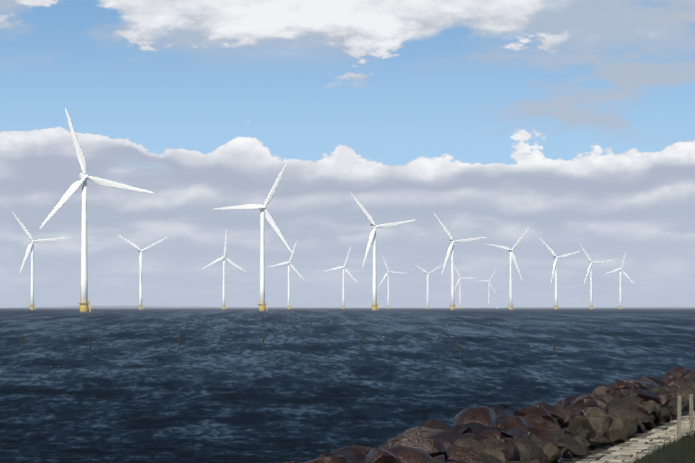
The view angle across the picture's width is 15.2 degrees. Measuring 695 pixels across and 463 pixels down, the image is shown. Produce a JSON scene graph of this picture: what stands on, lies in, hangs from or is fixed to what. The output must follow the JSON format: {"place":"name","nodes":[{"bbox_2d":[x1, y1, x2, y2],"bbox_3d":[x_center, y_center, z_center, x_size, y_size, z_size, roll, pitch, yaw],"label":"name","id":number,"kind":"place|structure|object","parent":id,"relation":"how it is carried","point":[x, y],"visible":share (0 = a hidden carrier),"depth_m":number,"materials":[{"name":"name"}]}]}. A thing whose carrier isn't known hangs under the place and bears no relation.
{"place":"outdoors","nodes":[
{"label":"outdoors","id":0,"kind":"place"},
{"bbox_2d":[0,308,694,462],"bbox_3d":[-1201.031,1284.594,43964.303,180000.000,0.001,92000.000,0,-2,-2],"label":"water","id":1,"kind":"structure","parent":0,"point":[314,384],"depth_m":148.05,"materials":[{"name":"blue liquid"}]},
{"bbox_2d":[12,212,67,309],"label":"turbine","id":2,"kind":"object","parent":1,"relation":"in","point":[31,248],"visible":1,"depth_m":3595.78,"materials":[{"name":"grey metal"}]},
{"bbox_2d":[39,108,153,312],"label":"turbine","id":3,"kind":"object","parent":1,"relation":"in","point":[68,194],"visible":1,"depth_m":1824.49,"materials":[{"name":"grey metal"}]},
{"bbox_2d":[117,234,166,309],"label":"turbine","id":4,"kind":"object","parent":1,"relation":"in","point":[140,270],"visible":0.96,"depth_m":4213.16,"materials":[{"name":"grey metal"}]},
{"bbox_2d":[201,230,245,308],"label":"turbine","id":5,"kind":"object","parent":1,"relation":"in","point":[230,262],"visible":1,"depth_m":4758.83,"materials":[{"name":"grey metal"}]},
{"bbox_2d":[213,160,291,310],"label":"turbine","id":6,"kind":"object","parent":1,"relation":"in","point":[270,220],"visible":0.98,"depth_m":2380.13,"materials":[{"name":"grey metal"}]},
{"bbox_2d":[0,324,555,353],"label":"marker posts","id":7,"kind":"object","parent":1,"relation":"in","point":[458,344],"visible":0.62,"depth_m":234.40,"materials":[{"name":"brown wood"}]},
{"bbox_2d":[1,345,557,362],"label":"stake reflections","id":8,"kind":"object","parent":1,"relation":"on","point":[183,350],"visible":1,"depth_m":209.31,"materials":[{"name":"black"}]},
{"bbox_2d":[267,240,303,308],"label":"turbine","id":9,"kind":"object","parent":1,"relation":"in","point":[293,268],"visible":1,"depth_m":5307.03,"materials":[{"name":"grey metal"}]},
{"bbox_2d":[324,247,357,308],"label":"turbine","id":10,"kind":"object","parent":1,"relation":"in","point":[347,271],"visible":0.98,"depth_m":5899.84,"materials":[{"name":"grey metal"}]},
{"bbox_2d":[7,306,694,307],"bbox_3d":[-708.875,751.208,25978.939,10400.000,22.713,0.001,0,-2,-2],"label":"shore","id":11,"kind":"structure","parent":1,"relation":"on","point":[300,307],"depth_m":25965.86,"materials":[{"name":"grey"}]},
{"bbox_2d":[350,192,416,310],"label":"turbine","id":12,"kind":"object","parent":1,"relation":"in","point":[373,226],"visible":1,"depth_m":2949.46,"materials":[{"name":"grey metal"}]},
{"bbox_2d":[379,255,406,308],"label":"turbine","id":13,"kind":"object","parent":1,"relation":"in","point":[387,273],"visible":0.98,"depth_m":6639.79,"materials":[{"name":"grey metal"}]},
{"bbox_2d":[414,264,441,308],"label":"turbine","id":14,"kind":"object","parent":1,"relation":"in","point":[427,306],"visible":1,"depth_m":7017.86,"materials":[{"name":"grey metal"}]},
{"bbox_2d":[434,213,485,309],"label":"turbine","id":15,"kind":"object","parent":1,"relation":"in","point":[451,251],"visible":1,"depth_m":3611.55,"materials":[{"name":"grey metal"}]},
{"bbox_2d":[454,265,472,308],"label":"turbine","id":16,"kind":"object","parent":1,"relation":"in","point":[459,282],"visible":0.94,"depth_m":8090.17,"materials":[{"name":"grey metal"}]},
{"bbox_2d":[482,270,495,307],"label":"turbine","id":17,"kind":"object","parent":1,"relation":"in","point":[488,281],"visible":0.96,"depth_m":9080.31,"materials":[{"name":"grey metal"}]},
{"bbox_2d":[486,227,529,309],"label":"turbine","id":18,"kind":"object","parent":1,"relation":"in","point":[510,305],"visible":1,"depth_m":4136.96,"materials":[{"name":"grey metal"}]},
{"bbox_2d":[540,238,579,308],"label":"turbine","id":19,"kind":"object","parent":1,"relation":"in","point":[555,257],"visible":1,"depth_m":4774.67,"materials":[{"name":"grey metal"}]},
{"bbox_2d":[579,243,612,308],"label":"turbine","id":20,"kind":"object","parent":1,"relation":"in","point":[590,270],"visible":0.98,"depth_m":5322.59,"materials":[{"name":"grey metal"}]},
{"bbox_2d":[605,249,634,308],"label":"turbine","id":21,"kind":"object","parent":1,"relation":"in","point":[620,301],"visible":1,"depth_m":6213.17,"materials":[{"name":"grey metal"}]},
{"bbox_2d":[559,409,694,462],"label":"revetment bed","id":22,"kind":"object","parent":1,"relation":"in","point":[597,450],"depth_m":62.14,"materials":[{"name":"black stone"}]},
{"bbox_2d":[283,366,694,462],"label":"revetment rock","id":23,"kind":"object","parent":22,"relation":"on","point":[617,412],"visible":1,"depth_m":59.48,"materials":[{"name":"brown stone"}]},
{"bbox_2d":[575,411,694,462],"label":"berm blocks","id":24,"kind":"structure","parent":22,"relation":"on","point":[643,443],"depth_m":61.80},
{"bbox_2d":[624,431,694,462],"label":"dike grass","id":25,"kind":"structure","parent":24,"relation":"on","point":[676,451],"depth_m":55.27,"materials":[{"name":"green plant"}]},
{"bbox_2d":[677,394,693,439],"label":"posts","id":26,"kind":"object","parent":24,"relation":"on","point":[691,418],"visible":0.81,"depth_m":62.66,"materials":[{"name":"grey wood"}]},
{"bbox_2d":[0,0,694,307],"label":"sky","id":27,"kind":"structure","parent":0,"point":[571,122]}
]}

